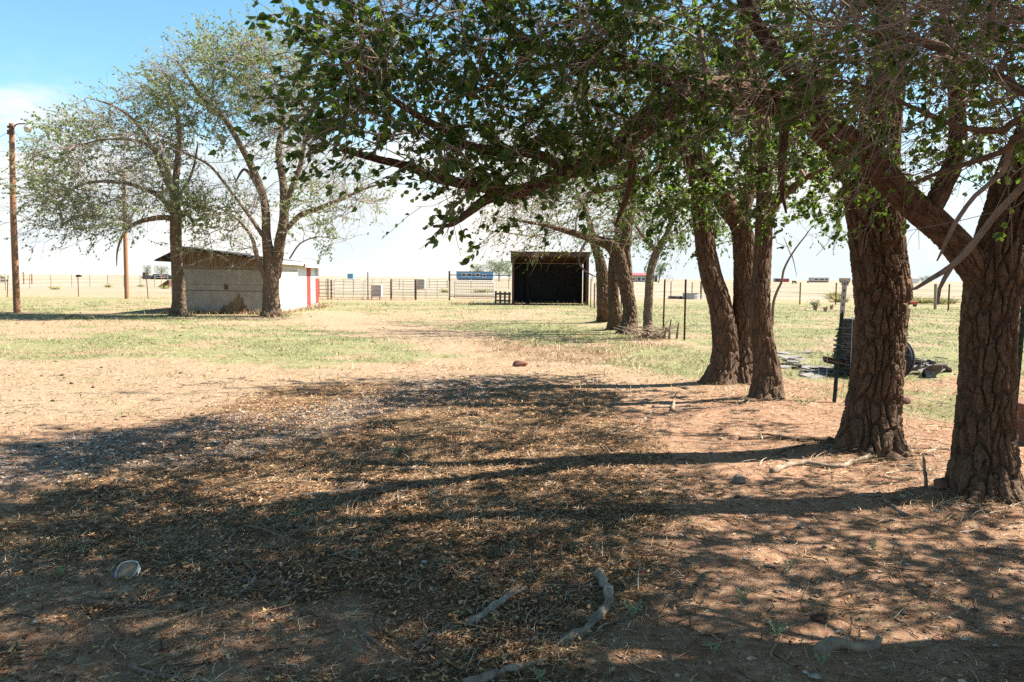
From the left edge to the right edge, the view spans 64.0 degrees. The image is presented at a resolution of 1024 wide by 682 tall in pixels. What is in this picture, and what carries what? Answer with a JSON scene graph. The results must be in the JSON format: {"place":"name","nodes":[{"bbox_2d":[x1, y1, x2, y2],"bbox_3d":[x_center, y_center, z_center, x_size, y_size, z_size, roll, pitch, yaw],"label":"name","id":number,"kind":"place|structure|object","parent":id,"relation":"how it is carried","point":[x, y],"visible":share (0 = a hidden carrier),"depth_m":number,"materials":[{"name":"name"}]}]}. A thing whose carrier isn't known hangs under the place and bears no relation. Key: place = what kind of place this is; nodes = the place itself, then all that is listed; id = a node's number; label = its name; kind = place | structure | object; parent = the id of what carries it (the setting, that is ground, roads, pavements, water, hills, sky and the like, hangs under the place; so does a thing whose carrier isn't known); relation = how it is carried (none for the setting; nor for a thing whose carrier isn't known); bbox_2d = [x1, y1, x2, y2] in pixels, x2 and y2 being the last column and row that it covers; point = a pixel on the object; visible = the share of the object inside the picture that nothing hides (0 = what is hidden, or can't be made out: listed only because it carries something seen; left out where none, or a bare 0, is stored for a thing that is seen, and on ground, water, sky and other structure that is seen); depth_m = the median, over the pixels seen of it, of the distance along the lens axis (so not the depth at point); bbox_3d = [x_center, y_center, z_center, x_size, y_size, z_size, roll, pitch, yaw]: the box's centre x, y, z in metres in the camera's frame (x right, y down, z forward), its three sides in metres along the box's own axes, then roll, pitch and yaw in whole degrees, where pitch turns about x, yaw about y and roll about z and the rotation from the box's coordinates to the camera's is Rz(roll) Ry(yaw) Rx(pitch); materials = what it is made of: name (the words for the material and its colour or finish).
{"place":"outdoors","nodes":[
{"label":"outdoors","id":0,"kind":"place"},
{"bbox_2d":[0,275,6,282],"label":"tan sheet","id":1,"kind":"object","parent":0,"point":[2,278],"visible":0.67,"depth_m":147.57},
{"bbox_2d":[4,160,327,162],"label":"power line","id":2,"kind":"object","parent":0,"point":[107,162],"visible":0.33,"depth_m":165.09,"materials":[{"name":"metal"}]},
{"bbox_2d":[0,274,1023,681],"bbox_3d":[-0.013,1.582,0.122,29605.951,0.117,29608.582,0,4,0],"label":"ground","id":3,"kind":"structure","parent":0,"point":[98,294],"depth_m":6.20,"materials":[{"name":"soil"}]},
{"bbox_2d":[7,118,32,312],"bbox_3d":[-20.028,-4.994,33.526,1.071,8.082,0.352,0,4,0],"label":"light pole","id":4,"kind":"object","parent":3,"relation":"on","point":[15,260],"visible":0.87,"depth_m":33.50,"materials":[{"name":"wood"}]},
{"bbox_2d":[56,314,93,319],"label":"fallen branch","id":5,"kind":"object","parent":3,"relation":"on","point":[74,315],"visible":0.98,"depth_m":29.81,"materials":[{"name":"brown wood"}]},
{"bbox_2d":[5,274,168,289],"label":"wire fence","id":6,"kind":"object","parent":3,"relation":"on","point":[161,277],"visible":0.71,"depth_m":103.88,"materials":[{"name":"grey metal"}]},
{"bbox_2d":[0,36,223,315],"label":"elm tree","id":7,"kind":"object","parent":3,"relation":"on","point":[172,188],"visible":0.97,"depth_m":30.53,"materials":[{"name":"green plant"}]},
{"bbox_2d":[86,599,150,607],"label":"fallen branch","id":8,"kind":"object","parent":3,"relation":"on","point":[95,601],"visible":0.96,"depth_m":3.94,"materials":[{"name":"brown wood"}]},
{"bbox_2d":[122,173,128,298],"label":"utility pole","id":9,"kind":"object","parent":3,"relation":"on","point":[126,273],"visible":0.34,"depth_m":55.42,"materials":[{"name":"wood"}]},
{"bbox_2d":[114,560,140,578],"bbox_3d":[-2.037,1.224,4.350,0.129,0.106,0.058,-24,-30,-17],"label":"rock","id":10,"kind":"object","parent":3,"relation":"on","point":[124,568],"visible":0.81,"depth_m":4.34,"materials":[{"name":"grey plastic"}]},
{"bbox_2d":[129,660,187,680],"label":"fallen branch","id":11,"kind":"object","parent":3,"relation":"on","point":[133,665],"visible":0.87,"depth_m":3.26,"materials":[{"name":"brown wood"}]},
{"bbox_2d":[154,265,169,274],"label":"tree","id":12,"kind":"object","parent":3,"relation":"on","point":[161,268],"visible":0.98,"depth_m":308.76,"materials":[{"name":"green plant"}]},
{"bbox_2d":[158,280,170,286],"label":"rusty wedge","id":13,"kind":"object","parent":3,"relation":"on","point":[167,283],"visible":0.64,"depth_m":109.10,"materials":[{"name":"metal"}]},
{"bbox_2d":[140,605,207,630],"bbox_3d":[-1.555,1.290,3.797,0.066,0.028,0.320,5,6,45],"label":"fallen branch","id":14,"kind":"object","parent":3,"relation":"on","point":[165,621],"visible":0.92,"depth_m":3.80,"materials":[{"name":"brown wood"}]},
{"bbox_2d":[139,555,310,587],"bbox_3d":[-1.570,1.230,4.352,1.050,0.077,0.327,0,4,0],"label":"fallen branch","id":15,"kind":"object","parent":3,"relation":"on","point":[237,578],"visible":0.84,"depth_m":4.28,"materials":[{"name":"brown wood"}]},
{"bbox_2d":[154,246,326,313],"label":"shed","id":16,"kind":"structure","parent":3,"relation":"on","point":[213,285],"depth_m":34.36,"materials":[{"name":"white paint"}]},
{"bbox_2d":[227,525,287,572],"bbox_3d":[-1.478,1.183,4.753,0.332,0.074,0.830,-1,5,-19],"label":"fallen branch","id":17,"kind":"object","parent":3,"relation":"on","point":[242,561],"visible":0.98,"depth_m":4.83,"materials":[{"name":"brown wood"}]},
{"bbox_2d":[253,637,265,642],"bbox_3d":[-1.105,1.305,3.572,0.049,0.021,0.044,3,5,26],"label":"rock","id":18,"kind":"object","parent":3,"relation":"on","point":[259,639],"visible":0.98,"depth_m":3.56,"materials":[{"name":"stone"}]},
{"bbox_2d":[121,0,402,316],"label":"elm tree","id":19,"kind":"object","parent":3,"relation":"on","point":[270,268],"visible":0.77,"depth_m":30.99,"materials":[{"name":"green plant"}]},
{"bbox_2d":[302,476,368,495],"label":"fallen branch","id":20,"kind":"object","parent":3,"relation":"on","point":[335,491],"visible":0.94,"depth_m":6.09,"materials":[{"name":"brown wood"}]},
{"bbox_2d":[334,279,362,297],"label":"corral fence","id":21,"kind":"object","parent":3,"relation":"on","point":[353,294],"visible":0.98,"depth_m":57.41,"materials":[{"name":"metal"}]},
{"bbox_2d":[347,274,354,279],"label":"hut","id":22,"kind":"object","parent":3,"relation":"on","point":[350,276],"visible":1,"depth_m":428.77,"materials":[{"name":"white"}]},
{"bbox_2d":[344,621,385,651],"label":"fallen branch","id":23,"kind":"object","parent":3,"relation":"on","point":[369,637],"visible":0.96,"depth_m":3.62,"materials":[{"name":"grey wood"}]},
{"bbox_2d":[370,285,381,299],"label":"feed box","id":24,"kind":"object","parent":3,"relation":"on","point":[376,290],"visible":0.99,"depth_m":56.63,"materials":[{"name":"metal"}]},
{"bbox_2d":[363,279,389,297],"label":"corral fence","id":25,"kind":"object","parent":3,"relation":"on","point":[382,288],"visible":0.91,"depth_m":57.19,"materials":[{"name":"metal"}]},
{"bbox_2d":[393,463,436,472],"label":"fallen branch","id":26,"kind":"object","parent":3,"relation":"on","point":[416,465],"visible":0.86,"depth_m":6.84,"materials":[{"name":"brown wood"}]},
{"bbox_2d":[329,279,508,292],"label":"wire fence","id":27,"kind":"object","parent":3,"relation":"on","point":[353,281],"visible":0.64,"depth_m":101.95,"materials":[{"name":"grey metal"}]},
{"bbox_2d":[392,279,448,298],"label":"corral fence","id":28,"kind":"object","parent":3,"relation":"on","point":[423,292],"visible":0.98,"depth_m":57.08,"materials":[{"name":"metal"}]},
{"bbox_2d":[417,279,425,288],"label":"feed box","id":29,"kind":"object","parent":28,"relation":"hanging from","point":[421,283],"visible":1,"depth_m":56.96,"materials":[{"name":"metal"}]},
{"bbox_2d":[411,623,451,649],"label":"fallen branch","id":30,"kind":"object","parent":3,"relation":"on","point":[424,639],"visible":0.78,"depth_m":3.64,"materials":[{"name":"grey wood"}]},
{"bbox_2d":[456,271,493,280],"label":"mobile home","id":31,"kind":"object","parent":3,"relation":"on","point":[459,275],"visible":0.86,"depth_m":343.89,"materials":[{"name":"blue"}]},
{"bbox_2d":[468,264,486,271],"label":"tree","id":32,"kind":"object","parent":3,"relation":"on","point":[478,269],"visible":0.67,"depth_m":393.58,"materials":[{"name":"green plant"}]},
{"bbox_2d":[448,271,510,299],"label":"rail frame","id":33,"kind":"object","parent":3,"relation":"on","point":[501,280],"visible":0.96,"depth_m":57.37,"materials":[{"name":"metal"}]},
{"bbox_2d":[454,280,493,298],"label":"gate","id":34,"kind":"structure","parent":33,"relation":"attached to","point":[476,289],"depth_m":57.57,"materials":[{"name":"white metal"}]},
{"bbox_2d":[466,586,527,627],"bbox_3d":[-0.073,1.285,3.988,0.056,0.054,0.509,3,5,32],"label":"fallen branch","id":35,"kind":"object","parent":3,"relation":"on","point":[495,604],"visible":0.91,"depth_m":3.94,"materials":[{"name":"grey wood"}]},
{"bbox_2d":[483,259,511,278],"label":"tree","id":36,"kind":"object","parent":3,"relation":"on","point":[500,270],"visible":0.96,"depth_m":377.61,"materials":[{"name":"green plant"}]},
{"bbox_2d":[495,291,510,303],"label":"picket pen","id":37,"kind":"object","parent":3,"relation":"on","point":[504,294],"visible":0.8,"depth_m":50.25,"materials":[{"name":"grey wood"}]},
{"bbox_2d":[462,657,547,681],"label":"fallen branch","id":38,"kind":"object","parent":3,"relation":"on","point":[485,676],"visible":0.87,"depth_m":3.31,"materials":[{"name":"grey wood"}]},
{"bbox_2d":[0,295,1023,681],"bbox_3d":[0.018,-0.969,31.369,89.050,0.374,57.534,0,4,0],"label":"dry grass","id":39,"kind":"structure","parent":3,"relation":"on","point":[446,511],"depth_m":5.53,"materials":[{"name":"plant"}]},
{"bbox_2d":[0,366,1023,681],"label":"leaf litter","id":40,"kind":"object","parent":3,"relation":"on","point":[416,566],"visible":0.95,"depth_m":4.88,"materials":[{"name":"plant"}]},
{"bbox_2d":[0,299,1023,681],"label":"green grass","id":41,"kind":"structure","parent":3,"relation":"on","point":[330,339],"depth_m":18.98,"materials":[{"name":"plant"}]},
{"bbox_2d":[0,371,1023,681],"bbox_3d":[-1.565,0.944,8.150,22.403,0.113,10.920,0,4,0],"label":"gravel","id":42,"kind":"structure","parent":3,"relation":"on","point":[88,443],"depth_m":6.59,"materials":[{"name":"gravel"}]},
{"bbox_2d":[1,303,1023,464],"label":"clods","id":43,"kind":"object","parent":3,"relation":"on","point":[38,445],"visible":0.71,"depth_m":10.65,"materials":[{"name":"soil"}]},
{"bbox_2d":[512,360,527,366],"bbox_3d":[0.150,0.416,14.805,0.296,0.141,0.210,0,4,0],"label":"rock","id":44,"kind":"object","parent":3,"relation":"on","point":[517,363],"visible":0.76,"depth_m":14.73,"materials":[{"name":"stone"}]},
{"bbox_2d":[517,632,547,643],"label":"fallen branch","id":45,"kind":"object","parent":3,"relation":"on","point":[534,637],"visible":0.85,"depth_m":3.62,"materials":[{"name":"grey wood"}]},
{"bbox_2d":[533,665,547,680],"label":"weed","id":46,"kind":"object","parent":3,"relation":"on","point":[540,674],"visible":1,"depth_m":3.29,"materials":[{"name":"green plant"}]},
{"bbox_2d":[511,251,589,305],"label":"open shed","id":47,"kind":"structure","parent":3,"relation":"on","point":[556,280],"depth_m":51.51,"materials":[{"name":"wood"}]},
{"bbox_2d":[460,70,663,334],"bbox_3d":[1.445,-3.833,23.019,6.705,8.093,5.757,0,4,0],"label":"elm tree","id":48,"kind":"object","parent":3,"relation":"on","point":[620,257],"visible":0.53,"depth_m":23.12,"materials":[{"name":"green plant"}]},
{"bbox_2d":[489,115,650,321],"bbox_3d":[2.198,-4.240,29.045,6.056,8.249,5.882,0,4,0],"label":"elm tree","id":49,"kind":"object","parent":3,"relation":"on","point":[602,295],"visible":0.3,"depth_m":29.23,"materials":[{"name":"green plant"}]},
{"bbox_2d":[473,87,689,329],"bbox_3d":[1.702,-4.000,24.807,7.363,8.174,5.621,1,5,12],"label":"elm tree","id":50,"kind":"object","parent":3,"relation":"on","point":[614,315],"visible":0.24,"depth_m":24.77,"materials":[{"name":"green plant"}]},
{"bbox_2d":[557,568,614,645],"bbox_3d":[0.404,1.288,4.000,0.176,0.079,0.872,2,5,17],"label":"fallen branch","id":51,"kind":"object","parent":3,"relation":"on","point":[606,605],"visible":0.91,"depth_m":3.89,"materials":[{"name":"grey wood"}]},
{"bbox_2d":[208,0,988,460],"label":"elm tree","id":52,"kind":"object","parent":3,"relation":"on","point":[882,282],"visible":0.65,"depth_m":4.81,"materials":[{"name":"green plant"}]},
{"bbox_2d":[623,598,642,617],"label":"weed","id":53,"kind":"object","parent":3,"relation":"on","point":[631,611],"visible":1,"depth_m":3.87,"materials":[{"name":"green plant"}]},
{"bbox_2d":[608,408,658,434],"bbox_3d":[1.439,0.908,9.240,0.120,0.040,1.898,2,5,25],"label":"fallen branch","id":54,"kind":"object","parent":3,"relation":"on","point":[649,415],"visible":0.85,"depth_m":9.11,"materials":[{"name":"brown wood"}]},
{"bbox_2d":[594,282,692,308],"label":"wire fence","id":55,"kind":"object","parent":3,"relation":"on","point":[637,291],"visible":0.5,"depth_m":59.60,"materials":[{"name":"metal"}]},
{"bbox_2d":[613,319,682,338],"bbox_3d":[3.571,-0.317,21.386,1.877,0.517,0.927,0,4,0],"label":"brush pile","id":56,"kind":"object","parent":3,"relation":"on","point":[657,333],"visible":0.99,"depth_m":21.37,"materials":[{"name":"brown wood"}]},
{"bbox_2d":[468,0,852,384],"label":"elm tree","id":57,"kind":"object","parent":3,"relation":"on","point":[731,358],"visible":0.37,"depth_m":12.25,"materials":[{"name":"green plant"}]},
{"bbox_2d":[655,262,665,282],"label":"tree","id":58,"kind":"object","parent":3,"relation":"on","point":[659,269],"visible":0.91,"depth_m":328.54,"materials":[{"name":"green plant"}]},
{"bbox_2d":[599,164,731,337],"bbox_3d":[4.112,-2.405,21.656,3.840,5.323,3.621,0,4,0],"label":"elm tree","id":59,"kind":"object","parent":3,"relation":"on","point":[658,249],"visible":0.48,"depth_m":21.64,"materials":[{"name":"green plant"}]},
{"bbox_2d":[652,392,690,410],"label":"fallen branch","id":60,"kind":"object","parent":3,"relation":"on","point":[672,406],"visible":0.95,"depth_m":10.25,"materials":[{"name":"brown wood"}]},
{"bbox_2d":[674,406,706,411],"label":"fallen branch","id":61,"kind":"object","parent":3,"relation":"on","point":[681,409],"visible":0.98,"depth_m":10.01,"materials":[{"name":"brown wood"}]},
{"bbox_2d":[683,293,699,298],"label":"water trough","id":62,"kind":"object","parent":3,"relation":"on","point":[691,296],"visible":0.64,"depth_m":64.77,"materials":[{"name":"metal"}]},
{"bbox_2d":[708,641,720,653],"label":"weed","id":63,"kind":"object","parent":3,"relation":"on","point":[712,648],"visible":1,"depth_m":3.52,"materials":[{"name":"green plant"}]},
{"bbox_2d":[714,398,755,403],"bbox_3d":[2.856,0.774,10.433,0.548,0.073,0.238,0,4,0],"label":"surface root","id":64,"kind":"object","parent":3,"relation":"on","point":[739,402],"visible":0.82,"depth_m":10.37,"materials":[{"name":"brown plant"}]},
{"bbox_2d":[731,475,745,483],"bbox_3d":[1.797,1.107,6.491,0.120,0.092,0.086,0,4,0],"label":"rock","id":65,"kind":"object","parent":3,"relation":"on","point":[738,479],"visible":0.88,"depth_m":6.47,"materials":[{"name":"stone"}]},
{"bbox_2d":[735,587,750,600],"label":"weed","id":66,"kind":"object","parent":3,"relation":"on","point":[743,598],"visible":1,"depth_m":4.11,"materials":[{"name":"green plant"}]},
{"bbox_2d":[766,618,789,636],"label":"weed","id":67,"kind":"object","parent":3,"relation":"on","point":[780,628],"visible":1,"depth_m":3.69,"materials":[{"name":"green plant"}]},
{"bbox_2d":[738,433,833,452],"bbox_3d":[2.661,0.959,8.054,0.807,0.137,0.884,-1,5,-22],"label":"surface root","id":68,"kind":"object","parent":3,"relation":"on","point":[789,437],"visible":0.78,"depth_m":7.99,"materials":[{"name":"brown plant"}]},
{"bbox_2d":[783,558,796,570],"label":"weed","id":69,"kind":"object","parent":3,"relation":"on","point":[789,567],"visible":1,"depth_m":4.51,"materials":[{"name":"green plant"}]},
{"bbox_2d":[560,0,1023,400],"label":"elm tree","id":70,"kind":"object","parent":3,"relation":"on","point":[767,380],"visible":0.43,"depth_m":10.60,"materials":[{"name":"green plant"}]},
{"bbox_2d":[790,395,820,404],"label":"weed","id":71,"kind":"object","parent":3,"relation":"on","point":[801,402],"visible":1,"depth_m":10.20,"materials":[{"name":"plant"}]},
{"bbox_2d":[590,279,1023,441],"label":"wire fence","id":72,"kind":"object","parent":3,"relation":"on","point":[842,312],"visible":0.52,"depth_m":10.53,"materials":[{"name":"grey metal"}]},
{"bbox_2d":[801,365,816,369],"bbox_3d":[5.340,0.484,14.625,0.332,0.015,0.413,14,12,35],"label":"loose slate","id":73,"kind":"object","parent":3,"relation":"on","point":[807,367],"visible":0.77,"depth_m":14.59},
{"bbox_2d":[771,196,848,325],"bbox_3d":[10.537,-2.802,28.617,3.327,4.616,2.215,0,4,0],"label":"leaning sapling","id":74,"kind":"object","parent":3,"relation":"on","point":[781,281],"visible":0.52,"depth_m":28.54,"materials":[{"name":"green plant"}]},
{"bbox_2d":[799,372,824,377],"bbox_3d":[4.959,0.570,13.466,0.411,0.015,0.337,-7,16,-36],"label":"loose slate","id":75,"kind":"object","parent":3,"relation":"on","point":[809,374],"visible":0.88,"depth_m":13.47,"materials":[{"name":"stone"}]},
{"bbox_2d":[805,299,819,310],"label":"dead shrub","id":76,"kind":"object","parent":3,"relation":"on","point":[815,306],"visible":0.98,"depth_m":43.71,"materials":[{"name":"beige plant"}]},
{"bbox_2d":[807,673,821,678],"bbox_3d":[1.223,1.356,3.308,0.060,0.016,0.038,-1,5,-20],"label":"rock","id":77,"kind":"object","parent":3,"relation":"on","point":[815,675],"visible":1,"depth_m":3.31,"materials":[{"name":"stone"}]},
{"bbox_2d":[810,613,826,621],"bbox_3d":[1.448,1.308,3.863,0.078,0.043,0.058,-1,5,-17],"label":"rock","id":78,"kind":"object","parent":3,"relation":"on","point":[817,617],"visible":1,"depth_m":3.85,"materials":[{"name":"stone"}]},
{"bbox_2d":[809,278,828,281],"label":"trailer house","id":79,"kind":"structure","parent":3,"relation":"on","point":[818,279],"depth_m":618.17,"materials":[{"name":"metal"}]},
{"bbox_2d":[767,453,871,472],"bbox_3d":[2.667,1.050,7.027,1.052,0.092,0.496,0,4,0],"label":"fallen branch","id":80,"kind":"object","parent":3,"relation":"on","point":[786,465],"visible":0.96,"depth_m":6.98,"materials":[{"name":"brown wood"}]},
{"bbox_2d":[814,651,829,664],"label":"weed","id":81,"kind":"object","parent":3,"relation":"on","point":[823,658],"visible":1,"depth_m":3.42,"materials":[{"name":"green plant"}]},
{"bbox_2d":[624,0,1023,304],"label":"elm tree","id":82,"kind":"object","parent":3,"relation":"on","point":[996,76],"visible":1,"depth_m":3.83,"materials":[{"name":"green plant"}]},
{"bbox_2d":[628,0,1023,505],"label":"elm tree","id":83,"kind":"object","parent":3,"relation":"on","point":[984,459],"visible":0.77,"depth_m":5.78,"materials":[{"name":"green plant"}]},
{"bbox_2d":[700,281,960,310],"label":"wire fence","id":84,"kind":"object","parent":3,"relation":"on","point":[942,290],"visible":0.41,"depth_m":53.94,"materials":[{"name":"metal"}]},
{"bbox_2d":[822,356,850,366],"bbox_3d":[5.715,0.402,13.848,0.880,0.260,0.200,0,4,0],"label":"wood skid","id":85,"kind":"object","parent":3,"relation":"on","point":[831,360],"visible":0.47,"depth_m":13.75,"materials":[{"name":"wood"}]},
{"bbox_2d":[824,294,852,300],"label":"yellow tuft","id":86,"kind":"object","parent":3,"relation":"on","point":[836,298],"visible":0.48,"depth_m":60.57,"materials":[{"name":"plant"}]},
{"bbox_2d":[811,635,882,655],"bbox_3d":[1.463,1.321,3.569,0.365,0.074,0.108,-1,5,-14],"label":"fallen branch","id":87,"kind":"object","parent":3,"relation":"on","point":[830,643],"visible":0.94,"depth_m":3.54,"materials":[{"name":"grey wood"}]},
{"bbox_2d":[831,317,909,373],"bbox_3d":[6.103,0.091,13.944,1.238,0.950,1.229,0,4,0],"label":"slate stack","id":88,"kind":"object","parent":3,"relation":"on","point":[846,351],"visible":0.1,"depth_m":13.75,"materials":[{"name":"stone"}]},
{"bbox_2d":[875,440,890,461],"bbox_3d":[3.204,0.978,7.079,0.135,0.244,0.058,0,4,0],"label":"upright stub","id":89,"kind":"object","parent":3,"relation":"on","point":[880,452],"visible":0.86,"depth_m":7.06,"materials":[{"name":"brown plant"}]},
{"bbox_2d":[883,498,923,518],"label":"fallen branch","id":90,"kind":"object","parent":3,"relation":"on","point":[893,506],"visible":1,"depth_m":5.63,"materials":[{"name":"grey wood"}]},
{"bbox_2d":[903,397,910,404],"bbox_3d":[5.096,0.782,10.633,0.149,0.105,0.143,4,6,40],"label":"rock","id":91,"kind":"object","parent":3,"relation":"on","point":[907,399],"visible":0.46,"depth_m":10.58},
{"bbox_2d":[904,342,914,377],"bbox_3d":[6.060,0.278,13.157,0.745,0.745,0.196,3,-7,32],"label":"tyre","id":92,"kind":"object","parent":3,"relation":"on","point":[910,361],"visible":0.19,"depth_m":12.93,"materials":[{"name":"rubber"}]},
{"bbox_2d":[916,296,932,303],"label":"yellow tuft","id":93,"kind":"object","parent":3,"relation":"on","point":[920,301],"visible":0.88,"depth_m":57.82,"materials":[{"name":"plant"}]},
{"bbox_2d":[922,454,927,486],"bbox_3d":[3.127,1.003,6.200,0.054,0.302,0.038,0,4,0],"label":"upright stub","id":94,"kind":"object","parent":3,"relation":"on","point":[925,472],"visible":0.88,"depth_m":6.19,"materials":[{"name":"grey wood"}]},
{"bbox_2d":[912,450,940,455],"bbox_3d":[3.767,1.024,7.423,0.254,0.044,0.111,1,4,9],"label":"surface root","id":95,"kind":"object","parent":3,"relation":"on","point":[927,454],"visible":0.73,"depth_m":7.40,"materials":[{"name":"plant"}]},
{"bbox_2d":[925,367,935,377],"bbox_3d":[6.947,0.539,13.599,0.181,0.014,0.227,18,50,8],"label":"loose slate","id":96,"kind":"object","parent":3,"relation":"on","point":[930,373],"visible":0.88,"depth_m":13.58,"materials":[{"name":"stone"}]},
{"bbox_2d":[920,364,946,375],"bbox_3d":[7.000,0.489,13.645,0.325,0.015,0.391,6,-36,-11],"label":"loose slate","id":97,"kind":"object","parent":3,"relation":"on","point":[938,368],"visible":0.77,"depth_m":13.59,"materials":[{"name":"stone"}]},
{"bbox_2d":[934,284,936,309],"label":"fence post","id":98,"kind":"object","parent":3,"relation":"on","point":[935,295],"visible":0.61,"depth_m":47.06,"materials":[{"name":"grey wood"}]},
{"bbox_2d":[929,295,951,303],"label":"yellow tuft","id":99,"kind":"object","parent":3,"relation":"on","point":[941,302],"visible":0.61,"depth_m":57.24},
{"bbox_2d":[933,477,949,490],"bbox_3d":[3.221,1.079,6.105,0.149,0.127,0.143,4,6,40],"label":"rock","id":100,"kind":"object","parent":3,"relation":"on","point":[943,481],"visible":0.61,"depth_m":6.08,"materials":[{"name":"stone"}]},
{"bbox_2d":[940,296,960,303],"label":"yellow tuft","id":101,"kind":"object","parent":3,"relation":"on","point":[954,301],"visible":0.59,"depth_m":58.33,"materials":[{"name":"plant"}]},
{"bbox_2d":[1017,399,1023,442],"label":"block","id":102,"kind":"object","parent":3,"relation":"on","point":[1020,426],"depth_m":8.12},
{"bbox_2d":[0,0,1023,281],"label":"sky","id":103,"kind":"structure","parent":0,"point":[46,46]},
{"bbox_2d":[632,273,645,281],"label":"house","id":104,"kind":"structure","parent":0,"point":[638,277],"depth_m":418.74,"materials":[{"name":"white metal"}]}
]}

